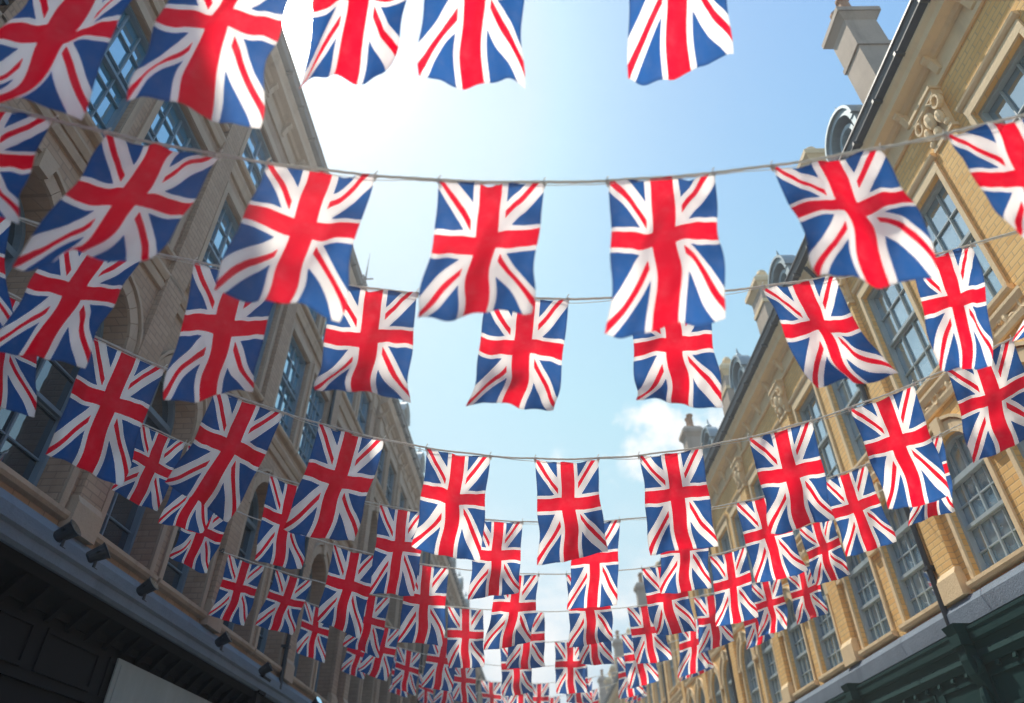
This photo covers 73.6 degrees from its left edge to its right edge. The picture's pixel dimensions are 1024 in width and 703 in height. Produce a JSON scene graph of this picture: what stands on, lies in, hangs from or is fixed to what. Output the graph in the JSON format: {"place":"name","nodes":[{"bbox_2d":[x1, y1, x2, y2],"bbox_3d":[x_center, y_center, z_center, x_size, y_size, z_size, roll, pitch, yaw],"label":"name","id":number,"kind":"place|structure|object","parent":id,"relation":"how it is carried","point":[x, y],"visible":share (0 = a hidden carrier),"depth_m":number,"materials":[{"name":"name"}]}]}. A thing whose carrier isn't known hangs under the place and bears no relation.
{"place":"outdoors","nodes":[
{"label":"outdoors","id":0,"kind":"place"},
{"bbox_2d":[0,0,381,702],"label":"brick building","id":1,"kind":"structure","parent":0,"point":[76,626],"depth_m":10.77,"materials":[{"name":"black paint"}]},
{"bbox_2d":[5,145,67,277],"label":"window","id":2,"kind":"structure","parent":1,"relation":"in","point":[45,166],"depth_m":8.56,"materials":[{"name":"grey glass"}]},
{"bbox_2d":[53,519,80,548],"bbox_3d":[-5.261,2.167,8.077,0.282,0.369,0.242,-1,-37,1],"label":"spotlight","id":3,"kind":"object","parent":1,"relation":"on","point":[67,531],"visible":0.87,"depth_m":8.03,"materials":[{"name":"black paint"}]},
{"bbox_2d":[0,274,143,520],"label":"window","id":4,"kind":"structure","parent":1,"relation":"in","point":[25,441],"depth_m":8.90,"materials":[{"name":"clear glass"}]},
{"bbox_2d":[77,0,153,147],"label":"window","id":5,"kind":"structure","parent":1,"relation":"in","point":[128,46],"depth_m":10.37,"materials":[{"name":"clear glass"}]},
{"bbox_2d":[94,349,206,580],"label":"window","id":6,"kind":"structure","parent":1,"relation":"in","point":[121,517],"depth_m":10.75,"materials":[{"name":"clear glass"}]},
{"bbox_2d":[132,99,213,261],"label":"window","id":7,"kind":"structure","parent":1,"relation":"in","point":[165,122],"depth_m":11.84,"materials":[{"name":"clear glass"}]},
{"bbox_2d":[156,526,221,618],"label":"window","id":8,"kind":"structure","parent":1,"relation":"in","point":[172,574],"depth_m":11.90,"materials":[{"name":"clear glass"}]},
{"bbox_2d":[186,181,243,292],"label":"window","id":9,"kind":"structure","parent":1,"relation":"in","point":[224,226],"depth_m":13.59,"materials":[{"name":"clear glass"}]},
{"bbox_2d":[220,469,277,653],"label":"window","id":10,"kind":"structure","parent":1,"relation":"in","point":[248,533],"depth_m":14.71,"materials":[{"name":"clear glass"}]},
{"bbox_2d":[236,117,282,196],"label":"window","id":11,"kind":"structure","parent":1,"relation":"in","point":[254,146],"depth_m":15.44,"materials":[{"name":"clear glass"}]},
{"bbox_2d":[252,302,283,401],"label":"window","id":12,"kind":"structure","parent":1,"relation":"in","point":[257,393],"depth_m":15.40,"materials":[{"name":"beige glass"}]},
{"bbox_2d":[250,537,305,673],"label":"window","id":13,"kind":"structure","parent":1,"relation":"in","point":[261,635],"depth_m":15.22,"materials":[{"name":"clear glass"}]},
{"bbox_2d":[273,320,312,454],"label":"window","id":14,"kind":"structure","parent":1,"relation":"in","point":[291,377],"depth_m":17.15,"materials":[{"name":"clear glass"}]},
{"bbox_2d":[292,543,329,695],"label":"window","id":15,"kind":"structure","parent":1,"relation":"in","point":[322,550],"depth_m":17.84,"materials":[{"name":"beige glass"}]},
{"bbox_2d":[293,364,330,473],"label":"window","id":16,"kind":"structure","parent":1,"relation":"in","point":[315,402],"depth_m":18.51,"materials":[{"name":"clear glass"}]},
{"bbox_2d":[354,391,372,436],"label":"window","id":17,"kind":"structure","parent":1,"relation":"in","point":[363,403],"depth_m":24.01,"materials":[{"name":"clear glass"}]},
{"bbox_2d":[219,548,844,611],"bbox_3d":[0.821,4.426,13.709,12.896,1.394,0.736,4,-37,-6],"label":"bunting rope","id":18,"kind":"object","parent":1,"relation":"attached to","point":[221,551],"visible":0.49,"depth_m":13.21,"materials":[{"name":"fabric"}]},
{"bbox_2d":[208,555,263,625],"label":"union flag","id":19,"kind":"object","parent":18,"relation":"hanging from","point":[234,601],"visible":1,"depth_m":12.43,"materials":[{"name":"fabric"}]},
{"bbox_2d":[255,570,311,634],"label":"union flag","id":20,"kind":"object","parent":18,"relation":"hanging from","point":[281,608],"visible":1,"depth_m":12.50,"materials":[{"name":"fabric"}]},
{"bbox_2d":[343,595,389,657],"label":"union flag","id":21,"kind":"object","parent":18,"relation":"hanging from","point":[369,640],"visible":0.72,"depth_m":12.64,"materials":[{"name":"fabric"}]},
{"bbox_2d":[447,607,484,667],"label":"union flag","id":22,"kind":"object","parent":18,"relation":"hanging from","point":[465,632],"visible":1,"depth_m":12.91,"materials":[{"name":"fabric"}]},
{"bbox_2d":[506,613,544,668],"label":"union flag","id":23,"kind":"object","parent":18,"relation":"hanging from","point":[529,655],"visible":0.64,"depth_m":12.88,"materials":[{"name":"fabric"}]},
{"bbox_2d":[579,641,614,664],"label":"union flag","id":24,"kind":"object","parent":18,"relation":"hanging from","point":[597,654],"visible":0.37,"depth_m":12.92,"materials":[{"name":"fabric"}]},
{"bbox_2d":[627,606,671,663],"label":"union flag","id":25,"kind":"object","parent":18,"relation":"hanging from","point":[650,645],"visible":0.89,"depth_m":13.27,"materials":[{"name":"fabric"}]},
{"bbox_2d":[694,595,733,653],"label":"union flag","id":26,"kind":"object","parent":18,"relation":"hanging from","point":[711,635],"visible":0.75,"depth_m":13.46,"materials":[{"name":"fabric"}]},
{"bbox_2d":[752,579,787,636],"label":"union flag","id":27,"kind":"object","parent":18,"relation":"hanging from","point":[770,602],"visible":0.95,"depth_m":13.73,"materials":[{"name":"fabric"}]},
{"bbox_2d":[787,566,827,624],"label":"union flag","id":28,"kind":"object","parent":18,"relation":"hanging from","point":[809,603],"visible":0.89,"depth_m":13.78,"materials":[{"name":"fabric"}]},
{"bbox_2d":[143,423,961,523],"bbox_3d":[0.739,1.690,10.136,12.907,1.396,1.086,0,-37,0],"label":"bunting rope","id":29,"kind":"object","parent":1,"relation":"attached to","point":[623,519],"visible":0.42,"depth_m":10.13,"materials":[{"name":"fabric"}]},
{"bbox_2d":[111,424,186,510],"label":"union flag","id":30,"kind":"object","parent":29,"relation":"hanging from","point":[156,457],"visible":0.81,"depth_m":9.69,"materials":[{"name":"fabric"}]},
{"bbox_2d":[158,441,212,532],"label":"union flag","id":31,"kind":"object","parent":29,"relation":"hanging from","point":[187,513],"visible":0.38,"depth_m":9.50,"materials":[{"name":"fabric"}]},
{"bbox_2d":[254,472,305,568],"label":"union flag","id":32,"kind":"object","parent":29,"relation":"hanging from","point":[278,544],"visible":0.73,"depth_m":9.75,"materials":[{"name":"fabric"}]},
{"bbox_2d":[370,501,420,595],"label":"union flag","id":33,"kind":"object","parent":29,"relation":"hanging from","point":[395,562],"visible":0.84,"depth_m":9.82,"materials":[{"name":"fabric"}]},
{"bbox_2d":[468,519,523,599],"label":"union flag","id":34,"kind":"object","parent":29,"relation":"hanging from","point":[496,571],"visible":0.85,"depth_m":9.74,"materials":[{"name":"fabric"}]},
{"bbox_2d":[567,516,620,609],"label":"union flag","id":35,"kind":"object","parent":29,"relation":"hanging from","point":[594,579],"visible":0.66,"depth_m":9.76,"materials":[{"name":"fabric"}]},
{"bbox_2d":[659,548,711,593],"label":"union flag","id":36,"kind":"object","parent":29,"relation":"hanging from","point":[685,570],"visible":0.48,"depth_m":9.56,"materials":[{"name":"fabric"}]},
{"bbox_2d":[735,498,807,582],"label":"union flag","id":37,"kind":"object","parent":29,"relation":"hanging from","point":[774,557],"visible":0.77,"depth_m":9.70,"materials":[{"name":"fabric"}]},
{"bbox_2d":[826,462,896,556],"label":"union flag","id":38,"kind":"object","parent":29,"relation":"hanging from","point":[863,524],"visible":0.93,"depth_m":9.74,"materials":[{"name":"fabric"}]},
{"bbox_2d":[908,431,954,525],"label":"union flag","id":39,"kind":"object","parent":29,"relation":"hanging from","point":[944,505],"visible":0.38,"depth_m":9.56,"materials":[{"name":"fabric"}]},
{"bbox_2d":[336,396,469,702],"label":"brick building","id":40,"kind":"structure","parent":0,"point":[398,480],"depth_m":27.06,"materials":[{"name":"grey paint"}]},
{"bbox_2d":[383,451,397,508],"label":"window","id":41,"kind":"structure","parent":40,"relation":"in","point":[390,474],"depth_m":27.19,"materials":[{"name":"clear glass"}]},
{"bbox_2d":[282,0,909,702],"label":"sky","id":42,"kind":"structure","parent":0,"point":[578,114],"materials":[{"name":"blue"}]},
{"bbox_2d":[597,561,682,702],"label":"brick building","id":43,"kind":"structure","parent":0,"point":[666,688],"depth_m":39.27,"materials":[{"name":"beige brick"}]},
{"bbox_2d":[657,0,1023,702],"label":"brick building","id":44,"kind":"structure","parent":0,"point":[929,610],"depth_m":12.34,"materials":[{"name":"beige brick"}]},
{"bbox_2d":[8,292,1013,462],"bbox_3d":[0.537,-0.129,6.980,13.100,1.511,2.510,2,-37,-2],"label":"bunting rope","id":45,"kind":"object","parent":44,"relation":"attached to","point":[411,445],"visible":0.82,"depth_m":7.39,"materials":[{"name":"fabric"}]},
{"bbox_2d":[0,298,36,416],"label":"union flag","id":46,"kind":"object","parent":45,"relation":"hanging from","point":[18,393],"visible":0.42,"depth_m":5.98,"materials":[{"name":"fabric"}]},
{"bbox_2d":[46,332,167,485],"bbox_3d":[-3.866,0.536,6.566,0.721,1.302,0.444,19,-41,-23],"label":"union flag","id":47,"kind":"object","parent":45,"relation":"hanging from","point":[98,428],"visible":0.93,"depth_m":6.44,"materials":[{"name":"fabric"}]},
{"bbox_2d":[165,393,284,521],"bbox_3d":[-2.808,0.966,6.730,0.886,1.326,0.267,20,-41,-24],"label":"union flag","id":48,"kind":"object","parent":45,"relation":"hanging from","point":[216,467],"visible":0.93,"depth_m":6.68,"materials":[{"name":"fabric"}]},
{"bbox_2d":[283,419,385,540],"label":"union flag","id":49,"kind":"object","parent":45,"relation":"hanging from","point":[334,487],"visible":1,"depth_m":6.90,"materials":[{"name":"fabric"}]},
{"bbox_2d":[411,443,491,562],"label":"union flag","id":50,"kind":"object","parent":45,"relation":"hanging from","point":[451,522],"visible":1,"depth_m":7.01,"materials":[{"name":"fabric"}]},
{"bbox_2d":[534,454,607,564],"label":"union flag","id":51,"kind":"object","parent":45,"relation":"hanging from","point":[570,518],"visible":1,"depth_m":7.14,"materials":[{"name":"fabric"}]},
{"bbox_2d":[638,443,717,554],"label":"union flag","id":52,"kind":"object","parent":45,"relation":"hanging from","point":[678,507],"visible":1,"depth_m":7.11,"materials":[{"name":"fabric"}]},
{"bbox_2d":[747,416,834,534],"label":"union flag","id":53,"kind":"object","parent":45,"relation":"hanging from","point":[790,472],"visible":1,"depth_m":7.12,"materials":[{"name":"fabric"}]},
{"bbox_2d":[848,380,950,508],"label":"union flag","id":54,"kind":"object","parent":45,"relation":"hanging from","point":[904,458],"visible":1,"depth_m":7.01,"materials":[{"name":"fabric"}]},
{"bbox_2d":[945,335,1023,462],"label":"union flag","id":55,"kind":"object","parent":45,"relation":"hanging from","point":[990,400],"visible":0.84,"depth_m":6.83,"materials":[{"name":"fabric"}]},
{"bbox_2d":[0,104,1023,185],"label":"bunting rope","id":56,"kind":"object","parent":44,"relation":"attached to","point":[490,182],"visible":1,"depth_m":4.47,"materials":[{"name":"fabric"}]},
{"bbox_2d":[0,112,58,223],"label":"union flag","id":57,"kind":"object","parent":56,"relation":"hanging from","point":[22,135],"visible":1,"depth_m":4.02,"materials":[{"name":"fabric"}]},
{"bbox_2d":[12,128,222,270],"bbox_3d":[-2.259,-0.945,3.988,0.791,1.275,0.252,5,-37,-7],"label":"union flag","id":58,"kind":"object","parent":56,"relation":"hanging from","point":[121,200],"visible":1,"depth_m":4.02,"materials":[{"name":"fabric"}]},
{"bbox_2d":[214,158,377,322],"bbox_3d":[-1.264,-0.739,4.173,0.750,1.242,0.164,7,-38,-10],"label":"union flag","id":59,"kind":"object","parent":56,"relation":"hanging from","point":[293,239],"visible":1,"depth_m":4.07,"materials":[{"name":"fabric"}]},
{"bbox_2d":[418,175,546,320],"bbox_3d":[-0.160,-0.678,4.196,0.781,1.236,0.137,-1,-37,1],"label":"union flag","id":60,"kind":"object","parent":56,"relation":"hanging from","point":[484,247],"visible":1,"depth_m":4.19,"materials":[{"name":"fabric"}]},
{"bbox_2d":[605,167,724,337],"bbox_3d":[0.944,-0.653,4.267,0.825,1.263,0.217,-2,-37,3],"label":"union flag","id":61,"kind":"object","parent":56,"relation":"hanging from","point":[667,261],"visible":1,"depth_m":4.12,"materials":[{"name":"fabric"}]},
{"bbox_2d":[770,143,937,288],"bbox_3d":[2.026,-0.857,4.108,0.792,1.281,0.228,-1,-37,1],"label":"union flag","id":62,"kind":"object","parent":56,"relation":"hanging from","point":[858,215],"visible":1,"depth_m":3.97,"materials":[{"name":"fabric"}]},
{"bbox_2d":[942,119,1023,237],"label":"union flag","id":63,"kind":"object","parent":56,"relation":"hanging from","point":[991,155],"visible":1,"depth_m":4.17,"materials":[{"name":"fabric"}]},
{"bbox_2d":[19,217,1017,303],"bbox_3d":[0.561,-1.343,6.124,13.146,2.025,0.556,3,-37,-3],"label":"bunting rope","id":64,"kind":"object","parent":44,"relation":"attached to","point":[550,298],"visible":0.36,"depth_m":5.78,"materials":[{"name":"fabric"}]},
{"bbox_2d":[0,217,12,328],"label":"union flag","id":65,"kind":"object","parent":64,"relation":"hanging from","point":[6,310],"visible":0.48,"depth_m":5.19,"materials":[{"name":"fabric"}]},
{"bbox_2d":[0,250,140,367],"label":"union flag","id":66,"kind":"object","parent":64,"relation":"hanging from","point":[64,308],"visible":0.77,"depth_m":5.07,"materials":[{"name":"fabric"}]},
{"bbox_2d":[163,257,273,402],"bbox_3d":[-2.224,-0.205,5.282,0.724,1.250,0.282,-1,-37,1],"label":"union flag","id":67,"kind":"object","parent":64,"relation":"hanging from","point":[219,345],"visible":0.81,"depth_m":5.22,"materials":[{"name":"fabric"}]},
{"bbox_2d":[314,286,418,402],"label":"union flag","id":68,"kind":"object","parent":64,"relation":"hanging from","point":[368,343],"visible":0.84,"depth_m":5.21,"materials":[{"name":"fabric"}]},
{"bbox_2d":[466,294,569,410],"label":"union flag","id":69,"kind":"object","parent":64,"relation":"hanging from","point":[519,362],"visible":0.84,"depth_m":5.34,"materials":[{"name":"fabric"}]},
{"bbox_2d":[633,322,722,407],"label":"union flag","id":70,"kind":"object","parent":64,"relation":"hanging from","point":[675,362],"visible":0.66,"depth_m":5.41,"materials":[{"name":"fabric"}]},
{"bbox_2d":[762,276,897,387],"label":"union flag","id":71,"kind":"object","parent":64,"relation":"hanging from","point":[828,342],"visible":0.96,"depth_m":5.62,"materials":[{"name":"fabric"}]},
{"bbox_2d":[916,241,992,370],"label":"union flag","id":72,"kind":"object","parent":64,"relation":"hanging from","point":[957,322],"visible":0.86,"depth_m":5.91,"materials":[{"name":"fabric"}]},
{"bbox_2d":[397,639,678,666],"bbox_3d":[1.106,8.145,19.655,12.477,1.623,0.387,-1,-37,1],"label":"bunting rope","id":73,"kind":"object","parent":44,"relation":"attached to","point":[500,665],"visible":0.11,"depth_m":19.45,"materials":[{"name":"fabric"}]},
{"bbox_2d":[341,648,364,678],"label":"union flag","id":74,"kind":"object","parent":73,"relation":"hanging from","point":[352,662],"visible":0.52,"depth_m":19.04,"materials":[{"name":"fabric"}]},
{"bbox_2d":[392,647,420,695],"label":"union flag","id":75,"kind":"object","parent":73,"relation":"hanging from","point":[405,677],"visible":1,"depth_m":19.02,"materials":[{"name":"fabric"}]},
{"bbox_2d":[452,668,476,702],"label":"union flag","id":76,"kind":"object","parent":73,"relation":"hanging from","point":[463,689],"visible":0.8,"depth_m":18.83,"materials":[{"name":"fabric"}]},
{"bbox_2d":[617,657,642,698],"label":"union flag","id":77,"kind":"object","parent":73,"relation":"hanging from","point":[624,691],"visible":0.51,"depth_m":18.74,"materials":[{"name":"fabric"}]},
{"bbox_2d":[305,583,787,642],"bbox_3d":[0.976,5.964,16.030,12.628,1.546,0.406,-1,-37,1],"label":"bunting rope","id":78,"kind":"object","parent":44,"relation":"attached to","point":[483,640],"visible":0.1,"depth_m":15.79,"materials":[{"name":"fabric"}]},
{"bbox_2d":[297,602,328,662],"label":"union flag","id":79,"kind":"object","parent":78,"relation":"hanging from","point":[312,639],"visible":0.88,"depth_m":15.50,"materials":[{"name":"fabric"}]},
{"bbox_2d":[358,628,399,680],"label":"union flag","id":80,"kind":"object","parent":78,"relation":"hanging from","point":[380,667],"visible":0.73,"depth_m":15.28,"materials":[{"name":"fabric"}]},
{"bbox_2d":[421,638,454,690],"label":"union flag","id":81,"kind":"object","parent":78,"relation":"hanging from","point":[438,673],"visible":0.73,"depth_m":15.22,"materials":[{"name":"fabric"}]},
{"bbox_2d":[500,647,532,695],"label":"union flag","id":82,"kind":"object","parent":78,"relation":"hanging from","point":[516,681],"visible":0.66,"depth_m":15.13,"materials":[{"name":"fabric"}]},
{"bbox_2d":[555,642,586,693],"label":"union flag","id":83,"kind":"object","parent":78,"relation":"hanging from","point":[570,669],"visible":0.86,"depth_m":15.21,"materials":[{"name":"fabric"}]},
{"bbox_2d":[621,634,658,688],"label":"union flag","id":84,"kind":"object","parent":78,"relation":"hanging from","point":[641,674],"visible":0.62,"depth_m":15.17,"materials":[{"name":"fabric"}]},
{"bbox_2d":[678,619,708,677],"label":"union flag","id":85,"kind":"object","parent":78,"relation":"hanging from","point":[692,661],"visible":0.6,"depth_m":15.38,"materials":[{"name":"fabric"}]},
{"bbox_2d":[743,618,773,649],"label":"union flag","id":86,"kind":"object","parent":78,"relation":"hanging from","point":[751,626],"visible":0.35,"depth_m":15.27,"materials":[{"name":"fabric"}]},
{"bbox_2d":[236,489,882,574],"bbox_3d":[0.766,2.739,11.493,12.993,1.978,0.342,4,-37,-6],"label":"bunting rope","id":87,"kind":"object","parent":44,"relation":"attached to","point":[519,573],"visible":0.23,"depth_m":10.88,"materials":[{"name":"fabric"}]},
{"bbox_2d":[169,513,227,572],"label":"union flag","id":88,"kind":"object","parent":87,"relation":"hanging from","point":[195,551],"visible":0.52,"depth_m":10.22,"materials":[{"name":"fabric"}]},
{"bbox_2d":[317,541,372,638],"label":"union flag","id":89,"kind":"object","parent":87,"relation":"hanging from","point":[344,598],"visible":0.9,"depth_m":10.43,"materials":[{"name":"fabric"}]},
{"bbox_2d":[398,565,449,645],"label":"union flag","id":90,"kind":"object","parent":87,"relation":"hanging from","point":[423,620],"visible":0.81,"depth_m":10.42,"materials":[{"name":"fabric"}]},
{"bbox_2d":[484,572,539,649],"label":"union flag","id":91,"kind":"object","parent":87,"relation":"hanging from","point":[512,620],"visible":0.76,"depth_m":10.52,"materials":[{"name":"fabric"}]},
{"bbox_2d":[566,571,613,647],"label":"union flag","id":92,"kind":"object","parent":87,"relation":"hanging from","point":[591,625],"visible":0.55,"depth_m":10.52,"materials":[{"name":"fabric"}]},
{"bbox_2d":[641,566,696,634],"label":"union flag","id":93,"kind":"object","parent":87,"relation":"hanging from","point":[670,614],"visible":0.63,"depth_m":10.82,"materials":[{"name":"fabric"}]},
{"bbox_2d":[708,544,757,625],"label":"union flag","id":94,"kind":"object","parent":87,"relation":"hanging from","point":[732,584],"visible":0.98,"depth_m":11.20,"materials":[{"name":"fabric"}]},
{"bbox_2d":[799,520,849,585],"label":"union flag","id":95,"kind":"object","parent":87,"relation":"hanging from","point":[824,551],"visible":0.87,"depth_m":11.60,"materials":[{"name":"fabric"}]},
{"bbox_2d":[726,490,758,582],"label":"window","id":96,"kind":"structure","parent":44,"relation":"in","point":[731,510],"depth_m":22.36,"materials":[{"name":"clear glass"}]},
{"bbox_2d":[736,631,763,702],"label":"window","id":97,"kind":"structure","parent":44,"relation":"in","point":[750,663],"depth_m":21.44,"materials":[{"name":"clear glass"}]},
{"bbox_2d":[753,638,782,702],"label":"window","id":98,"kind":"structure","parent":44,"relation":"in","point":[773,676],"depth_m":19.67,"materials":[{"name":"clear glass"}]},
{"bbox_2d":[778,586,818,698],"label":"window","id":99,"kind":"structure","parent":44,"relation":"in","point":[808,681],"depth_m":17.66,"materials":[{"name":"clear glass"}]},
{"bbox_2d":[788,374,844,478],"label":"window","id":100,"kind":"structure","parent":44,"relation":"in","point":[812,406],"depth_m":16.44,"materials":[{"name":"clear glass"}]},
{"bbox_2d":[803,561,848,682],"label":"window","id":101,"kind":"structure","parent":44,"relation":"in","point":[829,638],"depth_m":15.95,"materials":[{"name":"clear glass"}]},
{"bbox_2d":[825,378,870,472],"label":"window","id":102,"kind":"structure","parent":44,"relation":"in","point":[846,392],"depth_m":14.84,"materials":[{"name":"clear glass"}]},
{"bbox_2d":[835,525,898,657],"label":"window","id":103,"kind":"structure","parent":44,"relation":"in","point":[875,616],"depth_m":14.11,"materials":[{"name":"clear glass"}]},
{"bbox_2d":[851,278,942,399],"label":"window","id":104,"kind":"structure","parent":44,"relation":"in","point":[900,321],"depth_m":12.83,"materials":[{"name":"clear glass"}]},
{"bbox_2d":[871,482,947,631],"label":"window","id":105,"kind":"structure","parent":44,"relation":"in","point":[916,588],"depth_m":12.67,"materials":[{"name":"clear glass"}]},
{"bbox_2d":[907,153,1014,316],"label":"window","id":106,"kind":"structure","parent":44,"relation":"in","point":[949,226],"depth_m":11.37,"materials":[{"name":"beige glass"}]},
{"bbox_2d":[928,413,1023,589],"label":"window","id":107,"kind":"structure","parent":44,"relation":"in","point":[993,531],"depth_m":10.67,"materials":[{"name":"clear glass"}]},
{"bbox_2d":[955,10,1023,128],"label":"window","id":108,"kind":"structure","parent":44,"relation":"in","point":[1006,99],"depth_m":10.05,"materials":[{"name":"beige glass"}]},
{"bbox_2d":[1005,341,1023,486],"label":"window","id":109,"kind":"structure","parent":44,"relation":"in","point":[1020,351],"depth_m":9.64,"materials":[{"name":"beige glass"}]},
{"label":"bunting rope","id":110,"kind":"object","parent":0,"visible":0},
{"bbox_2d":[299,0,405,88],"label":"union flag","id":111,"kind":"object","parent":110,"relation":"hanging from","point":[355,42],"visible":1,"depth_m":4.46,"materials":[{"name":"fabric"}]},
{"bbox_2d":[417,0,524,89],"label":"union flag","id":112,"kind":"object","parent":110,"relation":"hanging from","point":[464,44],"visible":1,"depth_m":4.53,"materials":[{"name":"fabric"}]},
{"bbox_2d":[627,0,733,85],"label":"union flag","id":113,"kind":"object","parent":110,"relation":"hanging from","point":[671,39],"visible":1,"depth_m":4.64,"materials":[{"name":"fabric"}]},
{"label":"bunting rope","id":114,"kind":"object","parent":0,"visible":0},
{"bbox_2d":[0,0,131,119],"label":"union flag","id":115,"kind":"object","parent":114,"relation":"hanging from","point":[52,52],"visible":1,"depth_m":4.01,"materials":[{"name":"fabric"}]},
{"bbox_2d":[127,0,288,128],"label":"union flag","id":116,"kind":"object","parent":114,"relation":"hanging from","point":[207,59],"visible":1,"depth_m":4.07,"materials":[{"name":"fabric"}]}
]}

